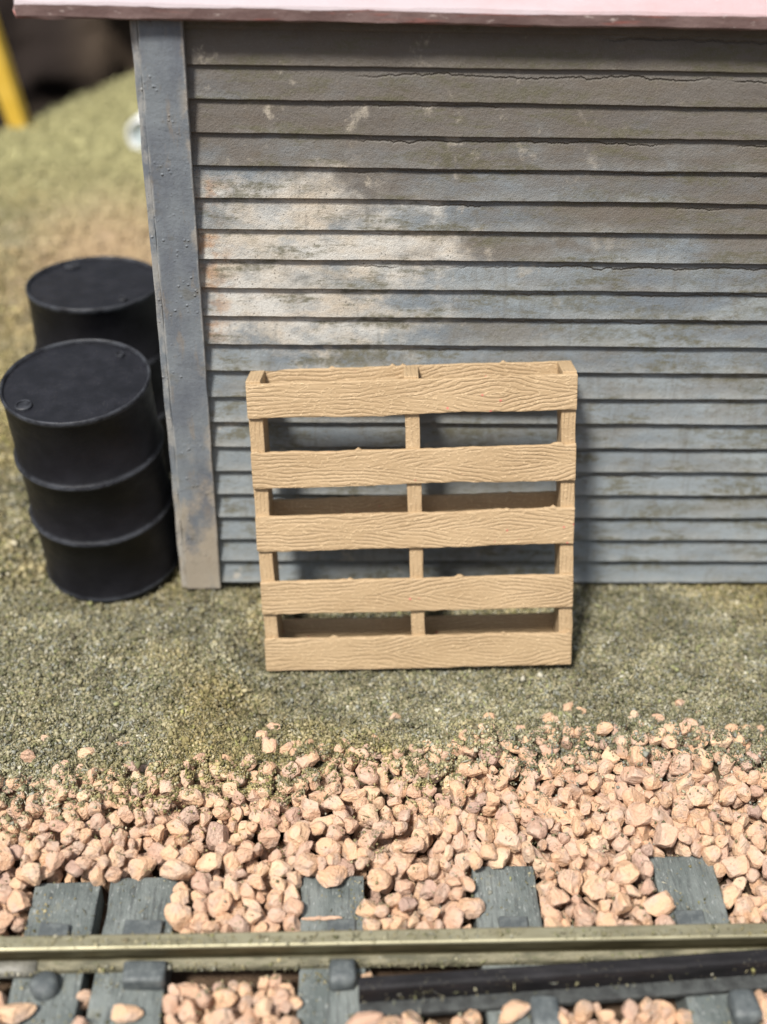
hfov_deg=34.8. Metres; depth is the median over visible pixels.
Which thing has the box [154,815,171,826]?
ballast stone
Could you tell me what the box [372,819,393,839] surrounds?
ballast stone
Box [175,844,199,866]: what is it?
ballast stone
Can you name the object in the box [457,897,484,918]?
ballast stone
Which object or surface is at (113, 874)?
ballast stone
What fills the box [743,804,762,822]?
ballast stone
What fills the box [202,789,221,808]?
ballast stone
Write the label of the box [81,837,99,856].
ballast stone
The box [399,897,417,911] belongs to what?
ballast stone
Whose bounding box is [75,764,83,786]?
ballast stone
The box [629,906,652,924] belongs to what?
ballast stone
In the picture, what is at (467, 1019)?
ballast stone
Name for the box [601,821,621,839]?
ballast stone
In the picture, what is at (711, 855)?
ballast stone
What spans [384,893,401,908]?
ballast stone
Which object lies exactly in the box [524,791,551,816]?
ballast stone
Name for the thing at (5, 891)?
ballast stone
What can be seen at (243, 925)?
ballast stone
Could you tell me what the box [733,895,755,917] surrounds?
ballast stone
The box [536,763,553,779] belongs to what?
ballast stone
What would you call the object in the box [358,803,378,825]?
ballast stone
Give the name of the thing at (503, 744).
ballast stone
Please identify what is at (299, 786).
ballast stone
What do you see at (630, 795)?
ballast stone
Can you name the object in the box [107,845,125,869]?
ballast stone
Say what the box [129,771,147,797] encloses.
ballast stone
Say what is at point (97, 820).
ballast stone
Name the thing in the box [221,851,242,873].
ballast stone
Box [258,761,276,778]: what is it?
ballast stone
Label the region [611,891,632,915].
ballast stone
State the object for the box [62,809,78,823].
ballast stone
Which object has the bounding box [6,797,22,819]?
ballast stone
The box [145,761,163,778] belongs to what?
ballast stone
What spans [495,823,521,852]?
ballast stone
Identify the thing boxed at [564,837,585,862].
ballast stone
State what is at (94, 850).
ballast stone
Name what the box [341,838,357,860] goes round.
ballast stone
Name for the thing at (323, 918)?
splinter
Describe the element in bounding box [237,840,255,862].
ballast stone
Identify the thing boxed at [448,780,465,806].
ballast stone
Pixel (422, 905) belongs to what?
ballast stone
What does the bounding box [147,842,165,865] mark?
ballast stone
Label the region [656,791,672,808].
ballast stone
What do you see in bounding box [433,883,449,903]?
ballast stone
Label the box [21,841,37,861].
ballast stone
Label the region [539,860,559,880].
ballast stone
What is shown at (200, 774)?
ballast stone
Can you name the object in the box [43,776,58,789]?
ballast stone
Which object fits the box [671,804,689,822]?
ballast stone
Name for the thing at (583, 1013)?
ballast stone
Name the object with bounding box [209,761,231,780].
ballast stone
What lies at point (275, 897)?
ballast stone
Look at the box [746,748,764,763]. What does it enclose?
ballast stone
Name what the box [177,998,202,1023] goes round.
ballast stone
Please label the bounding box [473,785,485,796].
ballast stone
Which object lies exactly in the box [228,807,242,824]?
ballast stone
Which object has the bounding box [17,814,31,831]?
ballast stone
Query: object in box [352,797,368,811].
ballast stone
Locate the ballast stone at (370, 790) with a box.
[363,785,379,802]
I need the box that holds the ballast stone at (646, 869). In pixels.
[639,860,653,879]
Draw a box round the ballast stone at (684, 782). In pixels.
[675,770,694,792]
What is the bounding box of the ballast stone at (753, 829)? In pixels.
[746,821,766,839]
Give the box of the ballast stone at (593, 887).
[582,874,605,899]
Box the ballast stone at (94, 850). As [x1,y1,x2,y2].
[85,840,103,861]
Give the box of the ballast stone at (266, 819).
[259,808,280,828]
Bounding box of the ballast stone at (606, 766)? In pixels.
[588,758,614,777]
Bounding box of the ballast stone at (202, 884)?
[191,870,211,893]
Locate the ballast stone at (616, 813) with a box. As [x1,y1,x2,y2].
[605,807,624,826]
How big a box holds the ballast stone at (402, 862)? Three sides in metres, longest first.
0.091 x 0.082 x 0.072 m
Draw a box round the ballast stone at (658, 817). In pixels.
[650,807,672,828]
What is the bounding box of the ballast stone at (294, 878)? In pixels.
[286,871,301,890]
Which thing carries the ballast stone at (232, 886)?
on the ballast gravel
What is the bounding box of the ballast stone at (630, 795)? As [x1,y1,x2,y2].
[622,787,645,807]
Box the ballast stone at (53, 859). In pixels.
[45,851,64,870]
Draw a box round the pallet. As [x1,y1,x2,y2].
[245,360,577,670]
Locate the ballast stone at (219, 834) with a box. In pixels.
[206,822,228,850]
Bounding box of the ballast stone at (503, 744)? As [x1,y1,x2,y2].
[496,729,511,752]
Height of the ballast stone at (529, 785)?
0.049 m
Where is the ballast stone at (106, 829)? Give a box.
[99,822,113,837]
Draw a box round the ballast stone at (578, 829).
[571,816,585,835]
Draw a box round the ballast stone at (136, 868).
[128,855,156,880]
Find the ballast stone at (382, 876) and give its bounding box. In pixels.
[367,867,391,891]
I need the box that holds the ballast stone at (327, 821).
[312,814,336,833]
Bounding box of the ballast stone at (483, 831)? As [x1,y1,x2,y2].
[474,821,494,842]
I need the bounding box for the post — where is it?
[0,27,33,129]
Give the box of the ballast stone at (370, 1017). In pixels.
[346,1011,383,1023]
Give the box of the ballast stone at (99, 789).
[92,776,115,793]
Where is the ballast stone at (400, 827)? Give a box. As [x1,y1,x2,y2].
[392,821,407,835]
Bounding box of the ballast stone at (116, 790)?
[112,780,129,795]
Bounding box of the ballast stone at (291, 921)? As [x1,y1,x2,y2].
[283,913,300,930]
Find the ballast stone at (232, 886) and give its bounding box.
[223,877,240,899]
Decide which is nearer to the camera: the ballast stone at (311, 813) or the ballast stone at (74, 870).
the ballast stone at (74, 870)
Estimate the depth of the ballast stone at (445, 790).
4.21 m
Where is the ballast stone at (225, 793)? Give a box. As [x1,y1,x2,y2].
[222,781,237,799]
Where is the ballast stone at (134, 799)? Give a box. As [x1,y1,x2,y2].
[126,796,140,808]
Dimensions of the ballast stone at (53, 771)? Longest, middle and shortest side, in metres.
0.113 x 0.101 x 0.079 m
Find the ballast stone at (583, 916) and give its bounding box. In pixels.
[573,903,596,925]
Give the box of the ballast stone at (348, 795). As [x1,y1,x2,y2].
[339,788,359,802]
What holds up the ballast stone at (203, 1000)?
on the ballast gravel
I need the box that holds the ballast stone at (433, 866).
[428,857,439,877]
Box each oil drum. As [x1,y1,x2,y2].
[0,338,178,602]
[25,256,170,475]
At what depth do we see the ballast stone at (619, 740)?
4.36 m
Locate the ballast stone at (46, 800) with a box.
[41,790,61,816]
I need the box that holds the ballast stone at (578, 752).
[571,745,589,759]
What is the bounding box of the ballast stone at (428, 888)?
[419,880,436,899]
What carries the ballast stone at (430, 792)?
on the ballast gravel
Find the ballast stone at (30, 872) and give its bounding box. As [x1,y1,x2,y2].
[21,862,40,885]
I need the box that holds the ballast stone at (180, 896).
[170,889,188,904]
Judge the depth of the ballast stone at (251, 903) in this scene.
3.80 m
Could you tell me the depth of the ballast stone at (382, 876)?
3.85 m
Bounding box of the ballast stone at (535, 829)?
[526,815,547,839]
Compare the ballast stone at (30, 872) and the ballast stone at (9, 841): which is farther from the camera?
the ballast stone at (9, 841)
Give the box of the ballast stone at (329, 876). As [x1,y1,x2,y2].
[316,865,347,887]
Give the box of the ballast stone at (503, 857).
[487,847,509,868]
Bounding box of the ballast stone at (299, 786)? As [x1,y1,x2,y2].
[293,778,308,792]
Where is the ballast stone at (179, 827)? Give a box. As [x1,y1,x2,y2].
[166,818,188,836]
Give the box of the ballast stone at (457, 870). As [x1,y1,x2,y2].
[449,865,465,878]
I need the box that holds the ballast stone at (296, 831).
[287,822,309,849]
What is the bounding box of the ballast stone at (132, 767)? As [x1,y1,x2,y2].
[126,761,140,774]
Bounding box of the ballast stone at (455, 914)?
[443,906,463,928]
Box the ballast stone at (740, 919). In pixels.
[734,916,748,922]
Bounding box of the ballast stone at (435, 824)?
[428,815,443,834]
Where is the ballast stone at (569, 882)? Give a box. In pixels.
[557,869,582,895]
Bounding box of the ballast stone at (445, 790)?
[442,776,453,794]
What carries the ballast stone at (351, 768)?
on the ballast gravel
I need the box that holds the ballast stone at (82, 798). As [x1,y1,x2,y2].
[76,788,97,802]
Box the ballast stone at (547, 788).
[540,779,556,797]
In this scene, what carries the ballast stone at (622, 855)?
on the ballast gravel
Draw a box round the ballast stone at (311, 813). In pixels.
[300,798,320,821]
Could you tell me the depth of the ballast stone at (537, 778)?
4.22 m
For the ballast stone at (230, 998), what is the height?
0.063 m
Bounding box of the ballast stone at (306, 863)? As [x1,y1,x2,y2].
[295,852,317,876]
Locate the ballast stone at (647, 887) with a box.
[639,878,656,896]
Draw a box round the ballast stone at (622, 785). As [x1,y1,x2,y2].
[614,781,627,799]
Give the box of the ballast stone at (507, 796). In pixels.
[501,791,520,804]
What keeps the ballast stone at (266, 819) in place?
on the ballast gravel
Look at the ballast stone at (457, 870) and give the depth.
3.92 m
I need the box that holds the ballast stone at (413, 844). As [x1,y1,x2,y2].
[403,836,423,852]
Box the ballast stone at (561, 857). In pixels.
[551,846,570,866]
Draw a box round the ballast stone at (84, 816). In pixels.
[76,802,89,821]
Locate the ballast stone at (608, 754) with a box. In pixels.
[601,746,619,764]
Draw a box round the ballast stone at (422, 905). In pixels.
[415,898,430,915]
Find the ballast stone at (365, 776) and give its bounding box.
[355,765,378,784]
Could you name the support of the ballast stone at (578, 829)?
on the ballast gravel
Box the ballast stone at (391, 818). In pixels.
[371,812,394,829]
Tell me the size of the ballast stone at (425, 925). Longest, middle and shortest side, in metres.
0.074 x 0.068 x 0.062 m
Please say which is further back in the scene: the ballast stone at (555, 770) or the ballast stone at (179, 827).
the ballast stone at (555, 770)
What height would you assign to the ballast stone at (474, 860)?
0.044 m
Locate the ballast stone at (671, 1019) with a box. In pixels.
[651,1000,676,1023]
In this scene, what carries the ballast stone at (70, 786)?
on the ballast gravel
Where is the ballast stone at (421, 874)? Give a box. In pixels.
[406,863,429,880]
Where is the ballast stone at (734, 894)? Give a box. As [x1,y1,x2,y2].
[722,884,741,908]
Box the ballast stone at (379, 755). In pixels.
[362,744,381,759]
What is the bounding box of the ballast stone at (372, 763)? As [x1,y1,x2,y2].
[358,760,378,767]
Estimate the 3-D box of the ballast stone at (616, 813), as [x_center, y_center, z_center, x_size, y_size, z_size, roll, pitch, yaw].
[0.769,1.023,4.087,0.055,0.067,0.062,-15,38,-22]
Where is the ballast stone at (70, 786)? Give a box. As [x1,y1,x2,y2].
[62,775,76,787]
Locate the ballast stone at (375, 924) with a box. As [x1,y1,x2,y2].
[362,916,380,929]
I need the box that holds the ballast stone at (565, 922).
[561,918,570,925]
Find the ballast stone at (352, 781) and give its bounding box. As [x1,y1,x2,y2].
[338,776,359,795]
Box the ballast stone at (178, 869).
[160,859,195,881]
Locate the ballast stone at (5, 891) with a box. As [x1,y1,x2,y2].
[0,883,12,904]
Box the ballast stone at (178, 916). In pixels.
[164,902,191,931]
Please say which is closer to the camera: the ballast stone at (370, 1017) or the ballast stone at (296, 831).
the ballast stone at (370, 1017)
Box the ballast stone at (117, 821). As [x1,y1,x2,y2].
[106,810,124,830]
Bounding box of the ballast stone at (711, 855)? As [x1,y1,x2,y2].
[702,845,721,866]
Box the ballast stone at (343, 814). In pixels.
[333,809,353,833]
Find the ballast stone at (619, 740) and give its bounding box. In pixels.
[613,735,629,749]
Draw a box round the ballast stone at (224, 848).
[215,842,234,855]
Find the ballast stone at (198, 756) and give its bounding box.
[193,753,207,770]
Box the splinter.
[301,916,341,920]
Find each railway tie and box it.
[6,882,103,1023]
[86,877,178,1023]
[297,876,365,1023]
[471,866,560,1023]
[649,856,762,1023]
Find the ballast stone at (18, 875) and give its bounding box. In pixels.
[15,867,41,888]
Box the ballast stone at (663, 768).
[651,760,670,777]
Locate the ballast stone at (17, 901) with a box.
[6,889,30,913]
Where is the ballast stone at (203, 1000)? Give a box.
[196,989,212,1009]
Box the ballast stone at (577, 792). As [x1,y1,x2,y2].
[564,783,583,801]
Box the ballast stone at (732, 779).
[717,773,739,789]
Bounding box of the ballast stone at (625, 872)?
[611,860,640,886]
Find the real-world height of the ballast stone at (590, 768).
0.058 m
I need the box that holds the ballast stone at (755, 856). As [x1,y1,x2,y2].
[746,845,764,869]
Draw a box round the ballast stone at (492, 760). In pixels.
[478,744,501,764]
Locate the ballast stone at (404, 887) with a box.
[395,879,413,895]
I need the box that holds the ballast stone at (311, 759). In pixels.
[293,749,319,772]
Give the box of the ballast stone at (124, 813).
[116,805,133,822]
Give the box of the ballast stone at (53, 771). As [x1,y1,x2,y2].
[51,760,74,779]
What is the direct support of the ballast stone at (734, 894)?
on the ballast gravel
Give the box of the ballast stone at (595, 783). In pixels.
[587,772,602,791]
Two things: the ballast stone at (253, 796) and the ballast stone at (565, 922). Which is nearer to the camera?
the ballast stone at (565, 922)
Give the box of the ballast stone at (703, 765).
[693,748,712,773]
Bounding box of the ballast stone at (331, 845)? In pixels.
[315,837,340,856]
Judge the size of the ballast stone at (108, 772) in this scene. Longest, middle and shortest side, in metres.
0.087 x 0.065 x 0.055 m
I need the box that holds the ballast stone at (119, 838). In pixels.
[111,828,128,846]
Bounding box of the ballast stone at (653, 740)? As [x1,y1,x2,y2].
[648,728,666,745]
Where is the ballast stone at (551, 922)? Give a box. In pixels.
[544,917,563,926]
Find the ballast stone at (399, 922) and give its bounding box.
[389,916,407,929]
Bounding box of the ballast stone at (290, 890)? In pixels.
[283,884,300,903]
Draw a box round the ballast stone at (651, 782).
[642,773,662,790]
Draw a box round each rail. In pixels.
[0,923,766,978]
[358,949,766,1017]
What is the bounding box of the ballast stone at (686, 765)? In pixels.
[669,753,692,774]
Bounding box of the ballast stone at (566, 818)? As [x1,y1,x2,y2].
[545,804,572,825]
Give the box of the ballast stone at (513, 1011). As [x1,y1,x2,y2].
[498,1000,529,1023]
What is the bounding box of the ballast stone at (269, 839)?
[258,826,279,848]
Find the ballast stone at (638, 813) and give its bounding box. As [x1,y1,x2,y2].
[625,801,652,826]
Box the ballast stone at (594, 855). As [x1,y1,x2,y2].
[586,849,607,867]
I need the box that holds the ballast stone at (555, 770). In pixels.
[538,754,564,777]
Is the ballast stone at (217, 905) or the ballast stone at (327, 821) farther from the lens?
the ballast stone at (327, 821)
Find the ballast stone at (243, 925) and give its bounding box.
[229,914,248,931]
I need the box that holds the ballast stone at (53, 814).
[44,807,60,830]
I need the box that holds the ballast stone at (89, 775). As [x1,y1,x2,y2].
[82,767,99,783]
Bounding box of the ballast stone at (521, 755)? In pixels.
[518,745,536,760]
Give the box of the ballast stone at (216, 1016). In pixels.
[204,1007,235,1023]
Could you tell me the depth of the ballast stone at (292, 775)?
4.21 m
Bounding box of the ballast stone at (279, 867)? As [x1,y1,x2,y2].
[269,859,292,877]
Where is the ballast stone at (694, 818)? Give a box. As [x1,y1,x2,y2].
[686,812,704,827]
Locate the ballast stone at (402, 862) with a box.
[385,853,413,880]
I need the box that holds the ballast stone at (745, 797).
[734,782,750,802]
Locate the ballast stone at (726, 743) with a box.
[710,729,732,748]
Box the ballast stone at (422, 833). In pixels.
[412,827,429,852]
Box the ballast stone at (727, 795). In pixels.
[718,785,736,805]
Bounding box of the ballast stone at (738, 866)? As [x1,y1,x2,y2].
[721,854,749,877]
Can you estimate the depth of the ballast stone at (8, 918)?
3.69 m
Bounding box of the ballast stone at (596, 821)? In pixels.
[591,811,604,830]
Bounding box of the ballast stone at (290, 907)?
[282,897,303,916]
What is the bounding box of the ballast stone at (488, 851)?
[479,843,497,859]
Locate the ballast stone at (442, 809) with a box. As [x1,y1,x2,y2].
[432,805,448,823]
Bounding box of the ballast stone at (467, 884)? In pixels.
[460,876,474,892]
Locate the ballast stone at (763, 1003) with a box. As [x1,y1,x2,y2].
[759,995,766,1023]
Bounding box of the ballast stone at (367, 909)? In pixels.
[355,899,376,917]
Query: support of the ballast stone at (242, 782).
on the ballast gravel
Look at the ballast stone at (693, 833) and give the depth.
4.00 m
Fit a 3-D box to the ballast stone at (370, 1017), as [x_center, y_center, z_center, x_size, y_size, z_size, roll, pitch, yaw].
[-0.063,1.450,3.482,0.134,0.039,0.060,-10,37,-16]
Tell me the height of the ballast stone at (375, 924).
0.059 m
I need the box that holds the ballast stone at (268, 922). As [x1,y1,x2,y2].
[260,915,280,931]
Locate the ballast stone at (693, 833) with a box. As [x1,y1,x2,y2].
[679,826,701,843]
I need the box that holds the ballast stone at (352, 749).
[344,746,355,755]
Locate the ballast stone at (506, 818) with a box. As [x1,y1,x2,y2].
[496,812,517,833]
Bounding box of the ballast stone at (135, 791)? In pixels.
[130,782,146,798]
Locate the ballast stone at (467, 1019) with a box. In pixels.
[462,1009,481,1023]
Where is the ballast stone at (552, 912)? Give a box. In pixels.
[541,904,562,921]
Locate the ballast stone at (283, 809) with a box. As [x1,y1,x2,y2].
[272,790,289,814]
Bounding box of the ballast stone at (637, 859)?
[631,849,649,868]
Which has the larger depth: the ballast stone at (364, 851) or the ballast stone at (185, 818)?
the ballast stone at (185, 818)
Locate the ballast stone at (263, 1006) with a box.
[254,996,272,1017]
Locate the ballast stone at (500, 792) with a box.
[495,784,517,804]
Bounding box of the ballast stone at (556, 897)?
[545,887,570,907]
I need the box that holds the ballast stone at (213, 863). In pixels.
[195,852,222,871]
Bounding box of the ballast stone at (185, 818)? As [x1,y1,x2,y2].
[179,805,199,825]
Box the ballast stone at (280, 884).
[270,875,285,893]
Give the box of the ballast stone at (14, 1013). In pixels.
[0,1003,35,1023]
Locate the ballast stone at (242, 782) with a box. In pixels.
[229,771,246,787]
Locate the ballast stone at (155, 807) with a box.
[153,798,171,815]
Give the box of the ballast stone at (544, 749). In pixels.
[539,742,559,755]
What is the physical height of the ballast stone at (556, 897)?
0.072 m
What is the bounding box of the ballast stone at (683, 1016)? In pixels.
[676,1009,692,1023]
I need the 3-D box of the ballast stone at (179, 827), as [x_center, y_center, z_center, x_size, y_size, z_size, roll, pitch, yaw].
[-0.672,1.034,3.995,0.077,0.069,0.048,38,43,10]
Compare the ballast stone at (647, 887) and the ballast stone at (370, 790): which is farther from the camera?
the ballast stone at (370, 790)
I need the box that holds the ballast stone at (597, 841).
[588,834,609,850]
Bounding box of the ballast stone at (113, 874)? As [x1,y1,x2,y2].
[105,866,122,882]
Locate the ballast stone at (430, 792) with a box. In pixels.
[413,781,436,798]
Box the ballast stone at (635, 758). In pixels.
[626,746,647,768]
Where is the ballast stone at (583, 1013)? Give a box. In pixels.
[574,1000,593,1023]
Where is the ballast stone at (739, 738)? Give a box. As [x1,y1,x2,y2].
[732,729,746,745]
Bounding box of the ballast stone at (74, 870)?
[65,860,84,876]
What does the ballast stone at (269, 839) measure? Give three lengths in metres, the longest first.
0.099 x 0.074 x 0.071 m
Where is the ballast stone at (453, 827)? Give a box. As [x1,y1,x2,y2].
[443,815,460,835]
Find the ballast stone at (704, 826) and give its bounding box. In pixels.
[696,817,712,835]
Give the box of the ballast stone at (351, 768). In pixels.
[342,755,356,771]
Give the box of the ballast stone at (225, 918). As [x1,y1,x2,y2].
[215,912,233,925]
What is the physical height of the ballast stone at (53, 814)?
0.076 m
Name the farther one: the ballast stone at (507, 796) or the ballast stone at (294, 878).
the ballast stone at (507, 796)
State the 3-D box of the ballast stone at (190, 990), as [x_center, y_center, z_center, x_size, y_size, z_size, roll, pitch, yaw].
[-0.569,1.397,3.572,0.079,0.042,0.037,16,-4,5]
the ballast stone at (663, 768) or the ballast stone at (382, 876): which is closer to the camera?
the ballast stone at (382, 876)
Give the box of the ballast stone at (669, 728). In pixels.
[663,721,678,734]
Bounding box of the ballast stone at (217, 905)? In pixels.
[207,889,232,918]
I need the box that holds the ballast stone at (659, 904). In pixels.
[643,890,675,916]
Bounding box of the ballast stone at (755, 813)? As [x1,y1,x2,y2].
[747,805,761,819]
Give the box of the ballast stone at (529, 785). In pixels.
[516,773,535,792]
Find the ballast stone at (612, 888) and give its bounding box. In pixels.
[605,880,620,897]
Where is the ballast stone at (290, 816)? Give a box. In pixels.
[284,807,302,824]
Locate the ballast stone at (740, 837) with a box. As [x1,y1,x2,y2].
[732,832,749,855]
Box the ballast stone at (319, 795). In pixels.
[309,790,329,814]
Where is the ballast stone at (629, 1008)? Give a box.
[621,998,638,1020]
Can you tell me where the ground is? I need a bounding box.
[0,80,766,1023]
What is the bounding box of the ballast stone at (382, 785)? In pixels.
[375,767,389,794]
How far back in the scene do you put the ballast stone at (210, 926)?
3.71 m
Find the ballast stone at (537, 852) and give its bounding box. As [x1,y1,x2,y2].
[520,845,543,864]
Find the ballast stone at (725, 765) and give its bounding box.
[718,754,735,775]
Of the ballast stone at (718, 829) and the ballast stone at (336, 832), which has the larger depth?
the ballast stone at (718, 829)
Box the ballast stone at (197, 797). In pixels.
[181,788,203,806]
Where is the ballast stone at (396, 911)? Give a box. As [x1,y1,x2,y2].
[389,908,409,928]
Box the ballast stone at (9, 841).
[0,831,18,847]
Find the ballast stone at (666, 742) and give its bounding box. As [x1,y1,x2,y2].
[661,734,680,749]
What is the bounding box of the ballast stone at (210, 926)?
[202,921,221,932]
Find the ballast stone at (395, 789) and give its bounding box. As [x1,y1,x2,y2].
[384,777,407,799]
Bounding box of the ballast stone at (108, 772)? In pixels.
[107,763,127,780]
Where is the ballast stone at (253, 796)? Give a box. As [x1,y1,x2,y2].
[245,787,260,801]
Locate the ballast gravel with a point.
(284, 998)
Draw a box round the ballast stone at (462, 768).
[455,758,470,776]
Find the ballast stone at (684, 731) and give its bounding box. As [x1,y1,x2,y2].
[679,718,690,737]
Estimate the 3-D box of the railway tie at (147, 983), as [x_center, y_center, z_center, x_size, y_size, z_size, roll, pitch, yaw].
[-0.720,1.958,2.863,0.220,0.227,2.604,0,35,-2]
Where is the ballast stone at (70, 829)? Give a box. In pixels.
[61,822,82,845]
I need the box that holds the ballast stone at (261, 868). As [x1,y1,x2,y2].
[254,861,269,877]
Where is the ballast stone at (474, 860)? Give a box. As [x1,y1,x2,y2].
[464,851,482,870]
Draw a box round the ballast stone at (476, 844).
[465,838,481,853]
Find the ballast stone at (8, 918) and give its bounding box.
[0,911,13,933]
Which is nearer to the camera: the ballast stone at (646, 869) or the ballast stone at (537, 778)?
the ballast stone at (646, 869)
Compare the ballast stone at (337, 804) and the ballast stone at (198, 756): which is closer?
the ballast stone at (337, 804)
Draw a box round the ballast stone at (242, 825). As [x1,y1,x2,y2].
[237,820,258,840]
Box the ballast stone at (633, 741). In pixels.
[630,730,648,745]
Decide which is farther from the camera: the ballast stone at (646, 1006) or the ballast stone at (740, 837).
the ballast stone at (740, 837)
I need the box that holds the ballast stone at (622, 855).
[612,849,630,869]
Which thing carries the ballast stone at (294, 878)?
on the ballast gravel
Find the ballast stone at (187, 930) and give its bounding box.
[179,927,195,932]
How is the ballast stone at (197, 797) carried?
on the ballast gravel
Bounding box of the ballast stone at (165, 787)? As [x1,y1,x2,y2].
[160,777,181,795]
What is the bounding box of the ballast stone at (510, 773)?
[503,757,521,780]
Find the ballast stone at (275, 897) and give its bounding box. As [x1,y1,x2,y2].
[265,889,282,910]
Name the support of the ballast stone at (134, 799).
on the ballast gravel
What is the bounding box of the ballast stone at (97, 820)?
[90,813,105,830]
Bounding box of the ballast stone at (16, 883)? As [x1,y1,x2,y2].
[9,877,26,890]
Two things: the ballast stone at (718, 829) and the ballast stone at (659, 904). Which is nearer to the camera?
the ballast stone at (659, 904)
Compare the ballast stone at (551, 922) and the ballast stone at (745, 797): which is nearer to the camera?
the ballast stone at (551, 922)
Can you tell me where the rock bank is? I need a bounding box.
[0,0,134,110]
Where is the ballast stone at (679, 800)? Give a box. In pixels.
[671,795,693,808]
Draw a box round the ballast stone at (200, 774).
[193,766,206,787]
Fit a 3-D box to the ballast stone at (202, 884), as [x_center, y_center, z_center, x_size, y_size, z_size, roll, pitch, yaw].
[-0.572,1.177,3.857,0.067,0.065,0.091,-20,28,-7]
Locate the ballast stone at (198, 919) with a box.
[187,910,208,932]
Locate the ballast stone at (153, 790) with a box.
[146,776,158,796]
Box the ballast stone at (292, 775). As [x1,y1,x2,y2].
[282,761,300,779]
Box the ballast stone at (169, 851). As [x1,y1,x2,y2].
[160,844,179,860]
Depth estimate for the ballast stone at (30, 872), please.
3.82 m
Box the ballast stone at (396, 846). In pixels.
[389,839,404,854]
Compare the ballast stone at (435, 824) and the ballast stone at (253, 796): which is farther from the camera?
the ballast stone at (253, 796)
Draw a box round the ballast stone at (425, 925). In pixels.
[415,921,433,928]
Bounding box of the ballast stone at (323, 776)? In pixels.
[320,762,336,779]
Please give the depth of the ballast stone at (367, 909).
3.78 m
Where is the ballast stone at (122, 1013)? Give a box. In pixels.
[111,1004,142,1023]
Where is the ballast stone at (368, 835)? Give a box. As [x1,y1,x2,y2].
[357,829,380,850]
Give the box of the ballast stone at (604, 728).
[596,722,612,736]
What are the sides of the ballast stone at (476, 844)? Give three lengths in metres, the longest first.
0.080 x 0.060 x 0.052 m
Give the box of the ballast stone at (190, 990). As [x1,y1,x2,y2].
[177,982,200,998]
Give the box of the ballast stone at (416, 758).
[409,755,419,764]
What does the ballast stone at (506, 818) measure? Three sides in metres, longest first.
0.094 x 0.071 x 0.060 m
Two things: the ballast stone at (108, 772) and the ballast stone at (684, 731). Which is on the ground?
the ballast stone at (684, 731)
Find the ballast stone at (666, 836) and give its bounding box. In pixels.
[652,823,678,847]
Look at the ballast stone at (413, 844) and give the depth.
3.96 m
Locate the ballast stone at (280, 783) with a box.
[276,780,294,795]
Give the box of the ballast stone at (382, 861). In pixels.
[369,849,387,867]
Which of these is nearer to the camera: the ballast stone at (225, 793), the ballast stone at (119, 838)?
the ballast stone at (119, 838)
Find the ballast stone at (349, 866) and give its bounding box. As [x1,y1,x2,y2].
[334,858,354,876]
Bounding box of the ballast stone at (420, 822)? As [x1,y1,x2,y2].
[413,815,432,836]
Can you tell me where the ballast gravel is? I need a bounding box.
[0,698,766,1023]
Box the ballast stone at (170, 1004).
[162,994,178,1014]
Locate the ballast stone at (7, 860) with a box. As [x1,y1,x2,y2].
[0,847,14,870]
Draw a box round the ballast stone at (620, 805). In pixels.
[610,800,626,815]
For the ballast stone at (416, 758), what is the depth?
4.30 m
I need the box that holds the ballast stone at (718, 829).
[711,820,724,841]
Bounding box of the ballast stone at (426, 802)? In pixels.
[415,797,434,814]
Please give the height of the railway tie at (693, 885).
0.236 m
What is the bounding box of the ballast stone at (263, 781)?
[254,779,272,787]
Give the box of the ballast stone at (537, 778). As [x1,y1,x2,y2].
[520,769,542,783]
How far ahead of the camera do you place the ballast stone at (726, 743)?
4.38 m
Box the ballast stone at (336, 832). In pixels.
[326,824,344,840]
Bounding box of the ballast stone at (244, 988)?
[238,982,253,996]
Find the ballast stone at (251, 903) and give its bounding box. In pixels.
[243,898,265,924]
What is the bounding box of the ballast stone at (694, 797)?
[684,785,712,806]
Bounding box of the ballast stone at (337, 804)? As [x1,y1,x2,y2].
[320,794,345,810]
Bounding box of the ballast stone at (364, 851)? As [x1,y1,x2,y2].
[357,846,374,861]
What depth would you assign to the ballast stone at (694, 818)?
4.07 m
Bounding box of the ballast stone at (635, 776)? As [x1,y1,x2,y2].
[620,766,649,784]
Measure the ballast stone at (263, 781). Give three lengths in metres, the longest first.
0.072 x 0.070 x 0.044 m
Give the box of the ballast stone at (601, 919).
[595,911,617,925]
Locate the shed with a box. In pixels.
[13,0,766,588]
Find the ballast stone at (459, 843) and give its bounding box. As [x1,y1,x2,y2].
[451,831,467,853]
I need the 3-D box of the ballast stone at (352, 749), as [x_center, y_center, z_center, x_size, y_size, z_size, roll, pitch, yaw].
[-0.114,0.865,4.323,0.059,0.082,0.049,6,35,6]
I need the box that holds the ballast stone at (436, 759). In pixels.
[424,753,441,763]
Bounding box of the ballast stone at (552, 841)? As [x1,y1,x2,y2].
[544,834,562,851]
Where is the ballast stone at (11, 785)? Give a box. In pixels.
[5,774,26,790]
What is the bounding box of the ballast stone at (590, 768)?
[577,756,597,773]
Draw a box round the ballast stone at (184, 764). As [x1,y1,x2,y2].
[162,761,188,777]
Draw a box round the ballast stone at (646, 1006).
[639,997,656,1017]
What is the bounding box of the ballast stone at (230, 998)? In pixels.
[212,988,237,1009]
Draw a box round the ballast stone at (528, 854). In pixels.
[521,841,534,862]
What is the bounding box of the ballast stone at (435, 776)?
[425,769,444,783]

